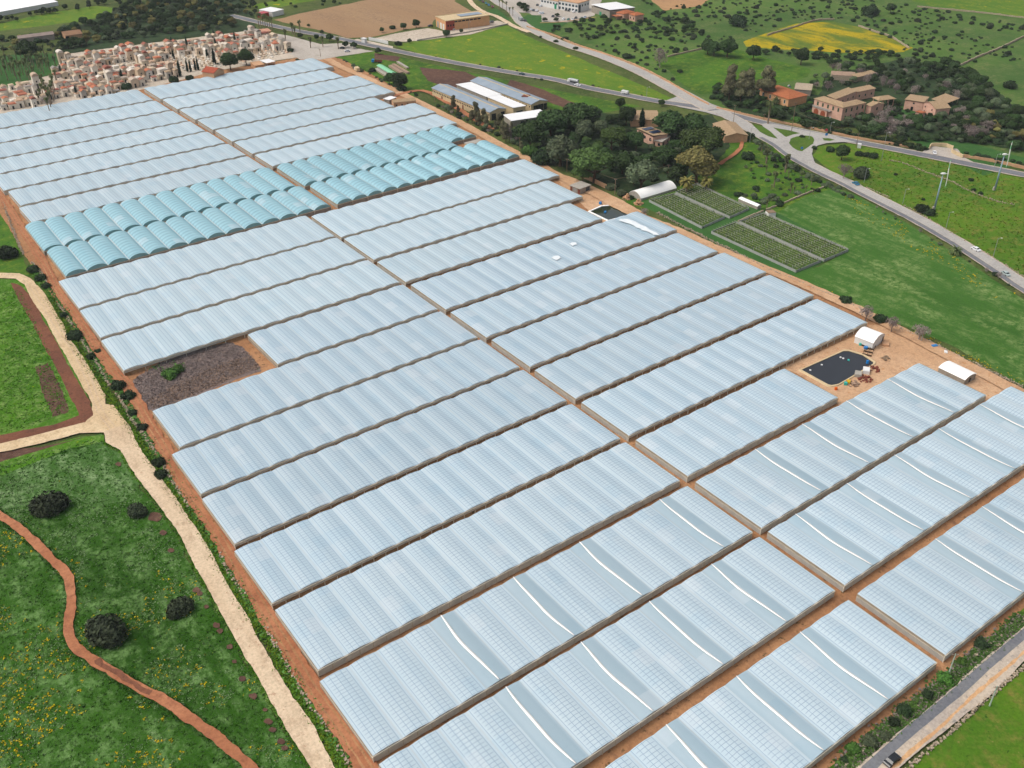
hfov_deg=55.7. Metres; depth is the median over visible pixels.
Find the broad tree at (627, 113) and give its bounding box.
[618,106,635,124]
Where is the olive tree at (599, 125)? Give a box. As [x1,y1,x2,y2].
[592,120,607,133]
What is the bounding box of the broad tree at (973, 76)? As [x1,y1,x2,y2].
[969,74,979,80]
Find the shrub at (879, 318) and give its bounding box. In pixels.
[873,313,888,322]
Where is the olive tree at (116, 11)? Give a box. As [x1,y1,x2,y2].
[111,9,121,14]
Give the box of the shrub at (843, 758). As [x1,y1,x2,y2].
[840,755,848,762]
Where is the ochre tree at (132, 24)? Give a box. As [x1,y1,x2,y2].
[128,21,135,27]
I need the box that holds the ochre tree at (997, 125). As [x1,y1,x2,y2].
[992,123,1001,128]
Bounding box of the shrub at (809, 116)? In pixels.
[805,114,813,119]
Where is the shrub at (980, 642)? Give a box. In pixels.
[973,636,989,649]
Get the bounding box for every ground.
[0,0,1023,767]
[0,31,295,113]
[0,53,58,87]
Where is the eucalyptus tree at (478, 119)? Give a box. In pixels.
[475,111,481,124]
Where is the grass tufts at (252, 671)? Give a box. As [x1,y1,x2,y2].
[101,441,310,767]
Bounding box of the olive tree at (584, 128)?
[575,119,593,137]
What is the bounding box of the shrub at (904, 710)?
[896,702,911,718]
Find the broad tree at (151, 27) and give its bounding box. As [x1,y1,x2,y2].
[147,24,155,30]
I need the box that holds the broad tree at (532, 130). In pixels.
[516,119,545,143]
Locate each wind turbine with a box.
[932,161,950,209]
[992,141,1012,190]
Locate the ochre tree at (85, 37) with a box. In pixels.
[81,34,90,44]
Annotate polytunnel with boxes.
[629,180,676,200]
[738,197,760,208]
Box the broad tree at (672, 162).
[669,159,676,165]
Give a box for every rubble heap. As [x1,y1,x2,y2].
[847,380,859,386]
[857,374,872,382]
[866,365,879,372]
[881,355,890,361]
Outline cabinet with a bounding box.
[862,366,869,374]
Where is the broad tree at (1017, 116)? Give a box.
[1010,114,1021,120]
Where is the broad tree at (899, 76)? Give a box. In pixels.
[896,73,904,79]
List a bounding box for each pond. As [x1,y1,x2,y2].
[588,205,626,220]
[798,349,875,386]
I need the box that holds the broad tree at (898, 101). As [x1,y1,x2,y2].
[894,99,901,104]
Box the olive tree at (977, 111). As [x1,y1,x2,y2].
[973,108,985,114]
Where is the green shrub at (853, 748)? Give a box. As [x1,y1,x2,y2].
[844,741,861,754]
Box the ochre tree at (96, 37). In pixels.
[91,34,100,42]
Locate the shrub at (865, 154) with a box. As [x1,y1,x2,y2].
[863,152,869,156]
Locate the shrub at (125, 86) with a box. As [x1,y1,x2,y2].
[121,83,131,89]
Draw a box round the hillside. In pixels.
[507,0,1023,156]
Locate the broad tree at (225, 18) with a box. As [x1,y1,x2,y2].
[223,15,233,22]
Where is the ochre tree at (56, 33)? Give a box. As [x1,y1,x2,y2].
[54,31,59,37]
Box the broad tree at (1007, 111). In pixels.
[1002,108,1012,114]
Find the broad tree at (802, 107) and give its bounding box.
[797,104,806,110]
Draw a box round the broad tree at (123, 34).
[119,32,126,38]
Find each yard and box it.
[504,0,601,21]
[559,175,645,221]
[782,325,1003,405]
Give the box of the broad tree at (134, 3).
[132,0,140,6]
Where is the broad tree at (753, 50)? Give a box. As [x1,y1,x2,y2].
[745,45,761,59]
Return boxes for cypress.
[177,60,181,75]
[211,49,215,63]
[638,108,645,126]
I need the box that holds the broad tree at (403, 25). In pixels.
[400,23,406,28]
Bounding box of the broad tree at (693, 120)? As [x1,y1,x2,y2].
[681,113,709,129]
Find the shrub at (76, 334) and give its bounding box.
[65,329,82,340]
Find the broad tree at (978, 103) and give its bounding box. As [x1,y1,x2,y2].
[972,100,983,107]
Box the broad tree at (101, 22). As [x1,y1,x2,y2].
[97,19,107,24]
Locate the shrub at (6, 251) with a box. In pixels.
[0,245,19,259]
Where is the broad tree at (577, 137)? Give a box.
[573,135,580,140]
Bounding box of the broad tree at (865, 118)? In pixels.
[862,116,869,121]
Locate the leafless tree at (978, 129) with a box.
[967,126,982,136]
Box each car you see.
[883,752,901,767]
[971,246,980,251]
[1001,271,1010,275]
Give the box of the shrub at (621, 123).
[617,122,625,125]
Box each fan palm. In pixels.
[764,148,770,163]
[766,100,774,123]
[772,170,778,186]
[784,154,790,172]
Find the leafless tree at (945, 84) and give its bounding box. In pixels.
[941,81,951,86]
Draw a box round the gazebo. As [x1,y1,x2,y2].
[871,95,895,105]
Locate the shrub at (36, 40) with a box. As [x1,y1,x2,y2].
[33,38,41,42]
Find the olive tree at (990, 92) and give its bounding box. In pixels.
[984,88,995,95]
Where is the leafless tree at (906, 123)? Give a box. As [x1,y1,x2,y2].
[902,118,912,126]
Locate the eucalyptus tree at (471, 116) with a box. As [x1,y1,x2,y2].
[468,110,474,119]
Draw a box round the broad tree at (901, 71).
[897,69,905,74]
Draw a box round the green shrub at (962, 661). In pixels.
[956,656,968,666]
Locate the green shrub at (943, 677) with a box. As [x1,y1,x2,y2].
[936,671,953,685]
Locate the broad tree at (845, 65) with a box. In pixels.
[840,63,849,68]
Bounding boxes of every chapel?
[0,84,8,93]
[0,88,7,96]
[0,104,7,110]
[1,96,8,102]
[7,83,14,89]
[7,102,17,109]
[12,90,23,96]
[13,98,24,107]
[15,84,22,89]
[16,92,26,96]
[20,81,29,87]
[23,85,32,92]
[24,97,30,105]
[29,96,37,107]
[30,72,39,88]
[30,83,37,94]
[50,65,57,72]
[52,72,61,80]
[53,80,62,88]
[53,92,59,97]
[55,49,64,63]
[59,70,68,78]
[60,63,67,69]
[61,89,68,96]
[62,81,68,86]
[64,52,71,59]
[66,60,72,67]
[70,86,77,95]
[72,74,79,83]
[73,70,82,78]
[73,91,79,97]
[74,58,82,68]
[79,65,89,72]
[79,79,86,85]
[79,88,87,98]
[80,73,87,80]
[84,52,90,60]
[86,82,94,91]
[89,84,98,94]
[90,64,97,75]
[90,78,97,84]
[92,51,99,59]
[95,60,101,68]
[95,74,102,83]
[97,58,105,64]
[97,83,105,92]
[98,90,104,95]
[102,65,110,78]
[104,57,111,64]
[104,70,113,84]
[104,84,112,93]
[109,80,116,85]
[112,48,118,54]
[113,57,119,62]
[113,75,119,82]
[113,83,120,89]
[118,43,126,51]
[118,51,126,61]
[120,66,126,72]
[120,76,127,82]
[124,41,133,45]
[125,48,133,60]
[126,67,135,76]
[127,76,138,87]
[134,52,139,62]
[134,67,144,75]
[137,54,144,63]
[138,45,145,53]
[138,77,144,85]
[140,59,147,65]
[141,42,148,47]
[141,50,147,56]
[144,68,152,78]
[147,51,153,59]
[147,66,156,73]
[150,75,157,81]
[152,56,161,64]
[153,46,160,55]
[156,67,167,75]
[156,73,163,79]
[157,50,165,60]
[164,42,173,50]
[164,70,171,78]
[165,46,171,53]
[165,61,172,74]
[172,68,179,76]
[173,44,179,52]
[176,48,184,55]
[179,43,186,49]
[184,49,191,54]
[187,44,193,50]
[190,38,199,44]
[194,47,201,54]
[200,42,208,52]
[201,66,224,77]
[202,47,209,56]
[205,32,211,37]
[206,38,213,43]
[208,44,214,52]
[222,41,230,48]
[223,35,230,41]
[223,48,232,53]
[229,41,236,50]
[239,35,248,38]
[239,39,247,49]
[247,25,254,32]
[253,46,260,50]
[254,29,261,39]
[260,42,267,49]
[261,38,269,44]
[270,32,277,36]
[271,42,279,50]
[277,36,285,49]
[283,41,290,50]
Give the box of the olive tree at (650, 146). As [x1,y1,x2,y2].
[648,144,654,148]
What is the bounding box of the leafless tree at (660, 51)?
[653,48,667,66]
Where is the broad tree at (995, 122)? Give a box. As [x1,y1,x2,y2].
[985,120,996,128]
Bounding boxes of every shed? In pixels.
[383,96,396,103]
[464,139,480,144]
[504,109,541,125]
[569,181,590,193]
[915,110,924,116]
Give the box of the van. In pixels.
[621,90,628,94]
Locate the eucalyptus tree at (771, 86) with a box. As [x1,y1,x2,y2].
[765,70,776,92]
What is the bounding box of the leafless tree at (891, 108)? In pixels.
[884,105,895,110]
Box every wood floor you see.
[53,0,255,52]
[510,110,729,193]
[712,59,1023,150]
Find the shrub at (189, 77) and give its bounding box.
[185,75,193,79]
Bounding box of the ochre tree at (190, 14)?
[186,11,194,19]
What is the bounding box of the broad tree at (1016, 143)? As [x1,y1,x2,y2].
[1006,140,1021,150]
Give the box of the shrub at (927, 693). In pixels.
[921,688,933,700]
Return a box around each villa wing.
[827,87,856,101]
[844,99,866,117]
[852,85,875,99]
[865,101,883,114]
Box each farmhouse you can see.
[630,110,657,126]
[712,120,748,142]
[759,85,806,106]
[922,100,950,114]
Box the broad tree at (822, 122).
[816,119,828,128]
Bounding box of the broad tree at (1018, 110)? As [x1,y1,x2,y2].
[1012,105,1023,114]
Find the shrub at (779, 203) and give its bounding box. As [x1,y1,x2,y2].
[775,201,783,206]
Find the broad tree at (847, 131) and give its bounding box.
[845,128,851,134]
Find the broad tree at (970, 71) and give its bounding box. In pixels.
[965,69,978,75]
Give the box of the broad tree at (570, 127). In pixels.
[564,124,574,130]
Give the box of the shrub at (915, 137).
[910,135,919,140]
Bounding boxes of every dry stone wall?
[3,202,348,764]
[657,212,1023,386]
[844,618,1023,766]
[866,186,1023,275]
[889,160,1014,204]
[905,664,1023,767]
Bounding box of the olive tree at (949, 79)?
[944,78,954,83]
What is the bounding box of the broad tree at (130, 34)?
[127,32,134,37]
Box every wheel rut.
[0,190,373,767]
[0,197,364,767]
[0,274,326,767]
[14,276,317,767]
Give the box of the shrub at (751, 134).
[746,132,755,139]
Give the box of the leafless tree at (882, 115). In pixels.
[875,109,890,118]
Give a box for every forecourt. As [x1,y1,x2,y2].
[355,39,392,47]
[377,21,505,41]
[923,146,971,161]
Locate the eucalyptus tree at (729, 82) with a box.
[721,63,737,99]
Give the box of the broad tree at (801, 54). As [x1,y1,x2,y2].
[793,47,809,64]
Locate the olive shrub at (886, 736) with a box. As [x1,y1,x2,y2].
[879,731,891,741]
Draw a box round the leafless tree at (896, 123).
[890,119,901,125]
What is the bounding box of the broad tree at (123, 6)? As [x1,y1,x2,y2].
[119,4,127,10]
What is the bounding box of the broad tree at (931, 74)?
[927,72,934,78]
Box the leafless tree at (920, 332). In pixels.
[912,323,930,338]
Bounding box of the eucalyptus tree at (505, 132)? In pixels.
[502,123,509,141]
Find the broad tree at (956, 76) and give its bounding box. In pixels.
[954,74,962,78]
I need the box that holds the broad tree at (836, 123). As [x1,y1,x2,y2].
[832,120,840,126]
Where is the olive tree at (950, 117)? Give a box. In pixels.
[946,114,955,120]
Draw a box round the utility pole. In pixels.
[989,686,999,705]
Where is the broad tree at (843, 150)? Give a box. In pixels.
[835,144,850,159]
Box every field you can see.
[0,6,111,30]
[253,0,315,8]
[275,0,469,37]
[393,25,670,99]
[650,49,810,94]
[652,0,706,10]
[744,22,912,53]
[777,188,1023,386]
[912,0,1023,18]
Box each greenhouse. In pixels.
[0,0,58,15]
[0,90,153,128]
[0,101,170,143]
[0,111,187,158]
[0,121,205,173]
[0,132,225,194]
[8,144,245,207]
[19,156,265,222]
[25,168,295,254]
[47,186,331,278]
[59,216,334,311]
[80,238,365,341]
[101,260,399,375]
[144,58,333,102]
[152,311,477,450]
[162,69,343,112]
[172,340,519,498]
[179,76,374,123]
[197,84,394,133]
[202,370,566,549]
[215,98,394,145]
[234,103,435,157]
[234,404,619,609]
[248,285,437,367]
[254,114,456,169]
[275,442,679,676]
[277,130,456,189]
[310,140,519,208]
[311,159,558,240]
[319,486,752,762]
[344,180,582,262]
[377,203,601,285]
[379,536,834,767]
[411,211,676,313]
[429,124,475,144]
[450,233,717,342]
[491,252,766,372]
[535,275,813,403]
[581,299,866,441]
[605,600,936,767]
[635,369,837,482]
[695,363,986,534]
[767,386,1023,591]
[855,478,1023,661]
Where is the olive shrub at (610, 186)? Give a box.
[605,183,616,189]
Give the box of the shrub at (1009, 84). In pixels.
[1002,80,1017,88]
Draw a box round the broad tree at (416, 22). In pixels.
[412,19,419,27]
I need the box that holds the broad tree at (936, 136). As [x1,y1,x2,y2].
[933,134,940,140]
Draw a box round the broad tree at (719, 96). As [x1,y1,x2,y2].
[716,94,724,98]
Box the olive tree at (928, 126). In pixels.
[924,123,932,131]
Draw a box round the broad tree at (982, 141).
[979,139,986,144]
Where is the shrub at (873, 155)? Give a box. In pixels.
[868,152,877,158]
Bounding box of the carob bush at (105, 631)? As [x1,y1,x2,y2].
[84,613,128,649]
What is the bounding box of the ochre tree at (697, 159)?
[674,145,719,183]
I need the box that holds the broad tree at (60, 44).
[55,42,63,46]
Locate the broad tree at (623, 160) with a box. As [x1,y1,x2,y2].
[609,150,636,173]
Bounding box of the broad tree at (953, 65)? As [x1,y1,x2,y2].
[948,62,960,68]
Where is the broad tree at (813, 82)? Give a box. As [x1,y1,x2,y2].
[809,79,818,87]
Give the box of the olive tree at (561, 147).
[545,134,577,166]
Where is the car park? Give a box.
[278,34,371,59]
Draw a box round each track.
[0,273,126,451]
[104,424,334,767]
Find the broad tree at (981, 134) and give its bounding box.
[976,132,985,136]
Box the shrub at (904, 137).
[896,135,907,140]
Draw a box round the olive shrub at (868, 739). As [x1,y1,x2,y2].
[861,732,878,748]
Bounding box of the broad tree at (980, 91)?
[974,88,985,95]
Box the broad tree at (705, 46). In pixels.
[701,38,712,53]
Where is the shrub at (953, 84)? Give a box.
[947,82,958,86]
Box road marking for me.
[815,169,1021,286]
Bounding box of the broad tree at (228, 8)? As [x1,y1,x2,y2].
[223,6,232,11]
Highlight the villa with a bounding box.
[812,96,852,120]
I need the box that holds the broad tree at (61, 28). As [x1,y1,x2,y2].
[57,26,67,30]
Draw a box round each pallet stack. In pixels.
[862,345,875,356]
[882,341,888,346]
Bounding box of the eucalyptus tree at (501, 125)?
[499,120,504,134]
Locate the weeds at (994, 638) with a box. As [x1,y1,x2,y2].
[830,611,1023,767]
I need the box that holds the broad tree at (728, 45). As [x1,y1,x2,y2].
[719,38,738,56]
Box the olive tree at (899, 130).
[893,126,905,134]
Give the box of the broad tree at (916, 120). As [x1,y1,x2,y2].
[911,116,923,123]
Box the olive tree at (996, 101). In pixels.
[990,98,1001,107]
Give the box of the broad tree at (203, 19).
[199,16,206,21]
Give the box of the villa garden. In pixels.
[885,106,914,117]
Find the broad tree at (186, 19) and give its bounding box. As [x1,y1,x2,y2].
[178,17,188,22]
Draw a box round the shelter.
[376,64,395,73]
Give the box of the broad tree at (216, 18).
[212,16,219,22]
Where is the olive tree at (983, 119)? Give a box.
[978,116,988,122]
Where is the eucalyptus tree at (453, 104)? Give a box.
[450,95,456,112]
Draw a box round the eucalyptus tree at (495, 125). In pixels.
[493,120,497,131]
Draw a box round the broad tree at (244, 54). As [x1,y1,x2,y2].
[236,48,254,64]
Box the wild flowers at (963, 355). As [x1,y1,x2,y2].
[831,291,1021,381]
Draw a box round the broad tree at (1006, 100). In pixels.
[1002,97,1011,103]
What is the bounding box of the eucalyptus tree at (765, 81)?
[758,65,772,94]
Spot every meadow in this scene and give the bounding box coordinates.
[0,215,89,363]
[0,278,87,434]
[0,433,306,767]
[0,435,103,475]
[0,442,138,509]
[335,51,640,112]
[626,137,907,223]
[631,187,849,275]
[812,143,1023,276]
[908,671,1023,767]
[909,139,1023,175]
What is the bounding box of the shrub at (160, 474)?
[153,469,167,479]
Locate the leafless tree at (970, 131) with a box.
[965,127,977,135]
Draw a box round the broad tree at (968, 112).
[964,110,974,115]
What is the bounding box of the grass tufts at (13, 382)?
[0,286,70,431]
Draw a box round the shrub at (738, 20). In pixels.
[728,14,746,25]
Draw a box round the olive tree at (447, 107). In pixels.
[444,104,451,110]
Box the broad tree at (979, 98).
[972,95,985,101]
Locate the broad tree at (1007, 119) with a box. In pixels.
[1003,116,1016,122]
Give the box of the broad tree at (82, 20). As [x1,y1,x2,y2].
[78,17,87,23]
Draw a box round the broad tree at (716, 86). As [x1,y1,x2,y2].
[712,84,720,89]
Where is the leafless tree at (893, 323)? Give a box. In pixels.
[886,316,899,331]
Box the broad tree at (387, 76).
[383,72,392,83]
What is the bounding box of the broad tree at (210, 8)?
[207,5,215,11]
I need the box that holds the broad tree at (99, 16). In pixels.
[95,13,104,18]
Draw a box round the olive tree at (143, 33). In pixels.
[138,30,146,36]
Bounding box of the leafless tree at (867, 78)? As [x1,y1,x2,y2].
[862,73,872,84]
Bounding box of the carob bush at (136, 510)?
[126,502,148,518]
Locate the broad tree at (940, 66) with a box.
[936,63,944,69]
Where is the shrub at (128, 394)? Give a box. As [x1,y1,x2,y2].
[120,389,136,399]
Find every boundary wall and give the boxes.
[369,37,387,43]
[417,23,507,40]
[526,25,708,104]
[585,177,606,187]
[667,48,701,56]
[716,107,908,147]
[738,186,823,221]
[767,18,834,35]
[858,25,909,48]
[917,6,1023,17]
[929,143,963,157]
[960,36,1023,65]
[963,154,1023,168]
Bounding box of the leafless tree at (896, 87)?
[893,84,900,91]
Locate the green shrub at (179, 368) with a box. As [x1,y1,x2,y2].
[173,364,184,373]
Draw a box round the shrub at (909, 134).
[905,131,914,136]
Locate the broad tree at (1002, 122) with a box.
[998,119,1006,125]
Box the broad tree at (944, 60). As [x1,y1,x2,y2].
[939,56,951,64]
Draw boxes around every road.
[231,14,1023,176]
[233,14,1022,176]
[467,0,530,31]
[491,0,716,109]
[669,87,730,115]
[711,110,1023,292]
[712,109,1023,287]
[759,137,1023,291]
[762,123,853,168]
[861,628,1023,767]
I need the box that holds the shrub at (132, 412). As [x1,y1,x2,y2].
[127,409,137,415]
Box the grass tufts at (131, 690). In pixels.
[0,507,261,767]
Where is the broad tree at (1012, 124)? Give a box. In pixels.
[1006,120,1017,128]
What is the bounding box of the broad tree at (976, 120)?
[969,117,979,124]
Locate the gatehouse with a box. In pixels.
[361,37,366,42]
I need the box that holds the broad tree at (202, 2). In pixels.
[198,0,206,5]
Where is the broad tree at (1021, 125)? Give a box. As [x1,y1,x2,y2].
[1018,123,1023,128]
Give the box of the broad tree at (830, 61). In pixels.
[826,58,834,63]
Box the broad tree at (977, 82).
[971,79,979,85]
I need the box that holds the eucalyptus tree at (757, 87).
[755,79,760,92]
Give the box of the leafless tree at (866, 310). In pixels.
[859,305,872,320]
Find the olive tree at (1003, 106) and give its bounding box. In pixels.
[1001,104,1009,108]
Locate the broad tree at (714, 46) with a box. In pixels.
[708,41,719,55]
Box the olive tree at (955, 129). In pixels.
[950,126,960,134]
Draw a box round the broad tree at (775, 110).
[771,107,778,114]
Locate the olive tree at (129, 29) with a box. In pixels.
[126,27,135,32]
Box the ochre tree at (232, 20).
[227,17,236,23]
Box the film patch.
[619,219,659,235]
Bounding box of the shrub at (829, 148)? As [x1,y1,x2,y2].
[826,146,834,151]
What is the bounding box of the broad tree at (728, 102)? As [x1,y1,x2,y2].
[724,100,731,105]
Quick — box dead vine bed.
[133,342,260,410]
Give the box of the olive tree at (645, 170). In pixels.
[625,159,658,187]
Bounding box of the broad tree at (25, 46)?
[14,39,37,60]
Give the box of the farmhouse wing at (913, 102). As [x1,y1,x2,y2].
[903,94,928,110]
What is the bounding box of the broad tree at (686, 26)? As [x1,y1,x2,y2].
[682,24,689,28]
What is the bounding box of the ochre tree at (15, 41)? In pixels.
[11,38,18,44]
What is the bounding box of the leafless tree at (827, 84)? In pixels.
[824,80,833,90]
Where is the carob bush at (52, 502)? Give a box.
[28,490,70,517]
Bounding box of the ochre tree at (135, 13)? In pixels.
[132,11,138,15]
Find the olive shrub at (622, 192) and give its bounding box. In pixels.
[617,189,627,195]
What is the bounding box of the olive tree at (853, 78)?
[849,76,857,80]
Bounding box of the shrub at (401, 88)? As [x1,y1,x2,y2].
[396,85,406,90]
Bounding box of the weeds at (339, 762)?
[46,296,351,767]
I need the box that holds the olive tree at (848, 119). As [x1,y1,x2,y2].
[842,116,853,125]
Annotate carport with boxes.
[260,59,274,65]
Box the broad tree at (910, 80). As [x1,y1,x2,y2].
[907,77,914,84]
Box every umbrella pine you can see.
[568,146,613,182]
[571,167,591,180]
[592,144,602,148]
[600,127,627,150]
[679,126,725,151]
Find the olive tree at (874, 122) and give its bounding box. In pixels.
[867,120,877,124]
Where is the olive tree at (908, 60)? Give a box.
[903,57,915,63]
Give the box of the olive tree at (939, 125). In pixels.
[935,122,943,129]
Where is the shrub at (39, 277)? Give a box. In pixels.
[34,273,45,280]
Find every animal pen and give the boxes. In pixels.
[375,68,385,75]
[388,65,402,73]
[392,63,409,73]
[396,61,408,68]
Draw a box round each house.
[250,61,264,67]
[256,11,268,17]
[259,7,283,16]
[616,10,633,19]
[629,12,643,21]
[637,126,667,143]
[654,135,670,146]
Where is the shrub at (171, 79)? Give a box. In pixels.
[168,75,178,82]
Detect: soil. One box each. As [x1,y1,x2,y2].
[0,57,1023,767]
[0,283,92,442]
[0,437,81,461]
[35,363,68,416]
[374,53,400,60]
[419,67,475,87]
[507,80,573,106]
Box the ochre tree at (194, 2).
[191,0,197,4]
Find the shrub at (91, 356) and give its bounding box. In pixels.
[86,352,95,359]
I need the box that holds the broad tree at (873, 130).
[868,127,877,132]
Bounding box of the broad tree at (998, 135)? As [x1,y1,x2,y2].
[993,132,1003,138]
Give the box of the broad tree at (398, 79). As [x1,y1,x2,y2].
[391,72,407,85]
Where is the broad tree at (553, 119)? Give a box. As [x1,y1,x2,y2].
[536,108,567,135]
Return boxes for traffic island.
[752,124,776,137]
[775,128,797,136]
[789,135,813,150]
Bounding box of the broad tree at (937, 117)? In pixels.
[932,114,943,121]
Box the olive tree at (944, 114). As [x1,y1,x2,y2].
[937,111,948,117]
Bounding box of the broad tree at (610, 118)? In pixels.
[605,115,617,122]
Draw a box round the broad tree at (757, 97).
[752,94,761,101]
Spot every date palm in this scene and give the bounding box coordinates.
[772,96,779,104]
[948,244,962,255]
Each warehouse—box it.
[435,10,489,29]
[591,2,634,17]
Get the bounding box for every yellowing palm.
[679,175,694,190]
[700,176,712,188]
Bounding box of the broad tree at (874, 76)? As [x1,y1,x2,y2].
[869,73,878,81]
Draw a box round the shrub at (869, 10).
[861,5,879,15]
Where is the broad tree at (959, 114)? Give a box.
[954,111,963,118]
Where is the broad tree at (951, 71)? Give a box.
[944,68,957,76]
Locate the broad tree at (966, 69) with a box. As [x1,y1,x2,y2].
[960,66,971,73]
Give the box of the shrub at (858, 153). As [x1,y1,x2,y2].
[855,151,862,155]
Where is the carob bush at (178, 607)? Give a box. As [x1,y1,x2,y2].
[165,595,194,620]
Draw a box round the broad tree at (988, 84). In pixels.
[984,81,993,87]
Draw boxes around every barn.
[17,31,54,41]
[61,29,82,40]
[432,84,506,120]
[456,82,501,100]
[470,77,547,110]
[488,95,525,113]
[794,83,812,95]
[932,93,959,102]
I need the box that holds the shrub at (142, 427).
[136,423,148,431]
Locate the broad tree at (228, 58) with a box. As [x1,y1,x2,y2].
[219,52,237,69]
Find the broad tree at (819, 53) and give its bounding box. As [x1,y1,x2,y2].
[816,51,823,55]
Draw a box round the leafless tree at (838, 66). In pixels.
[836,62,841,69]
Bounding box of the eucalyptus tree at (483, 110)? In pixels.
[481,108,485,119]
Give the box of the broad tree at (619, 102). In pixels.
[615,98,625,106]
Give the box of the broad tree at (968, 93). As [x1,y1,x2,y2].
[963,90,973,98]
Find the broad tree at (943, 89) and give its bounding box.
[939,86,948,92]
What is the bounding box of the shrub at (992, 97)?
[986,95,997,100]
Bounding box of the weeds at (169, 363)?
[149,341,257,380]
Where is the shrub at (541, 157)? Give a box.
[530,149,555,165]
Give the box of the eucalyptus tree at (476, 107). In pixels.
[473,101,478,121]
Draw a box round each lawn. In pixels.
[486,9,508,20]
[523,15,566,31]
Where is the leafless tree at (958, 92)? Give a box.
[952,89,960,97]
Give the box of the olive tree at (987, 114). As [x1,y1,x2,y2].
[981,112,991,117]
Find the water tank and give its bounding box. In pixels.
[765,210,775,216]
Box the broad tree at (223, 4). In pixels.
[219,2,227,7]
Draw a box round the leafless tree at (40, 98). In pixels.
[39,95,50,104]
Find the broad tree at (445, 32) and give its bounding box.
[442,30,449,35]
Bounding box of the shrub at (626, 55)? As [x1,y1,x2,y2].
[622,53,631,58]
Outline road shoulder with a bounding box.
[856,627,1023,767]
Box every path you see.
[0,191,378,767]
[0,510,258,767]
[94,657,152,694]
[324,58,1023,391]
[393,90,493,128]
[718,141,743,164]
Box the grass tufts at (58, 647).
[0,450,301,767]
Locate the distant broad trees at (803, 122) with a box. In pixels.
[0,0,1001,150]
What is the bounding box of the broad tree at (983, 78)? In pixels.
[978,75,988,82]
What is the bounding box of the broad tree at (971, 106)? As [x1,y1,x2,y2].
[965,103,974,110]
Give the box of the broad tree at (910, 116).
[905,114,912,120]
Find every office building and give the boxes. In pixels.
[541,0,558,8]
[558,0,589,12]
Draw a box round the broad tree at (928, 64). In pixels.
[923,61,934,67]
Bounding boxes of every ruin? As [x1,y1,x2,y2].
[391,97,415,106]
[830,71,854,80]
[851,70,875,81]
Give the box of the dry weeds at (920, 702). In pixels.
[834,614,1023,767]
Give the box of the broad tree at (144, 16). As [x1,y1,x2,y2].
[141,14,149,19]
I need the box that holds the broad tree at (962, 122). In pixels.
[958,119,971,128]
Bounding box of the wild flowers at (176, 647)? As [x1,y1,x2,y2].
[13,534,292,760]
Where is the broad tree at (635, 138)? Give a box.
[625,131,644,150]
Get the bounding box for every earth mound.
[622,193,629,199]
[634,199,643,205]
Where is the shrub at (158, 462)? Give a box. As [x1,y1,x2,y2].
[150,456,165,466]
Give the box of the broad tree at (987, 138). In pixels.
[983,135,991,140]
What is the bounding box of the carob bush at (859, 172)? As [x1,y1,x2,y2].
[853,166,869,179]
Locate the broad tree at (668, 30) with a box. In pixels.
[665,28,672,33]
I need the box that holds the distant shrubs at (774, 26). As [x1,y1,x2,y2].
[4,0,1023,285]
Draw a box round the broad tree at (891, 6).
[886,3,896,11]
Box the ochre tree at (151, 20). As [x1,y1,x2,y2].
[148,17,155,23]
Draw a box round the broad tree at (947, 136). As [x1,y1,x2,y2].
[943,133,951,138]
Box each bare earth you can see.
[148,512,161,521]
[213,622,219,627]
[239,676,245,681]
[249,693,256,699]
[263,718,272,724]
[277,738,284,743]
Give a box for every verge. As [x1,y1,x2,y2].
[829,608,1023,767]
[891,650,1023,767]
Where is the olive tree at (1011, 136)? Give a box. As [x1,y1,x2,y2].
[1007,134,1015,139]
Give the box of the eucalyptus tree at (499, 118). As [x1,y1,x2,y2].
[496,113,501,125]
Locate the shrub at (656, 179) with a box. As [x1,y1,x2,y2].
[650,176,659,181]
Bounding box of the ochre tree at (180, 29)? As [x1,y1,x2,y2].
[177,26,183,32]
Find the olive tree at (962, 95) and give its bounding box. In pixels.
[958,93,966,99]
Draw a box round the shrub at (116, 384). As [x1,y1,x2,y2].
[110,379,126,390]
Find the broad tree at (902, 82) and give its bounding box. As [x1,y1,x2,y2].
[897,78,906,87]
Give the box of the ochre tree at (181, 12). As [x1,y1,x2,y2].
[177,10,185,15]
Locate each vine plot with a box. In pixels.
[649,193,724,228]
[675,183,748,218]
[711,221,820,272]
[739,212,848,261]
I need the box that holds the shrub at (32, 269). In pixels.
[26,265,39,273]
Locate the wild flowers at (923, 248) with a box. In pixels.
[844,195,1015,297]
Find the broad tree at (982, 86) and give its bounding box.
[975,84,986,88]
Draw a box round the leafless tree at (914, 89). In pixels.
[910,85,920,92]
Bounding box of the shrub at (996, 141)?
[991,138,1003,144]
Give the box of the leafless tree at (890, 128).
[885,123,896,136]
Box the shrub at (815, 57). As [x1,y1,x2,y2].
[812,55,819,59]
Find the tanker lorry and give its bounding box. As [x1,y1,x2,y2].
[567,78,578,82]
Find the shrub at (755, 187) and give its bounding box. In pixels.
[752,185,759,189]
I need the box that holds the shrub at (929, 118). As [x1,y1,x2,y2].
[923,115,936,121]
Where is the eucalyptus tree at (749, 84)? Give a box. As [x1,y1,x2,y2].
[744,67,756,96]
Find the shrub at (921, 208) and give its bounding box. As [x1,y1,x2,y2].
[914,203,930,212]
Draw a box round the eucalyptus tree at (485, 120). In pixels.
[483,113,488,127]
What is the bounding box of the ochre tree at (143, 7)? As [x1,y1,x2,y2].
[138,4,147,11]
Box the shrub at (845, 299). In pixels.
[839,295,852,303]

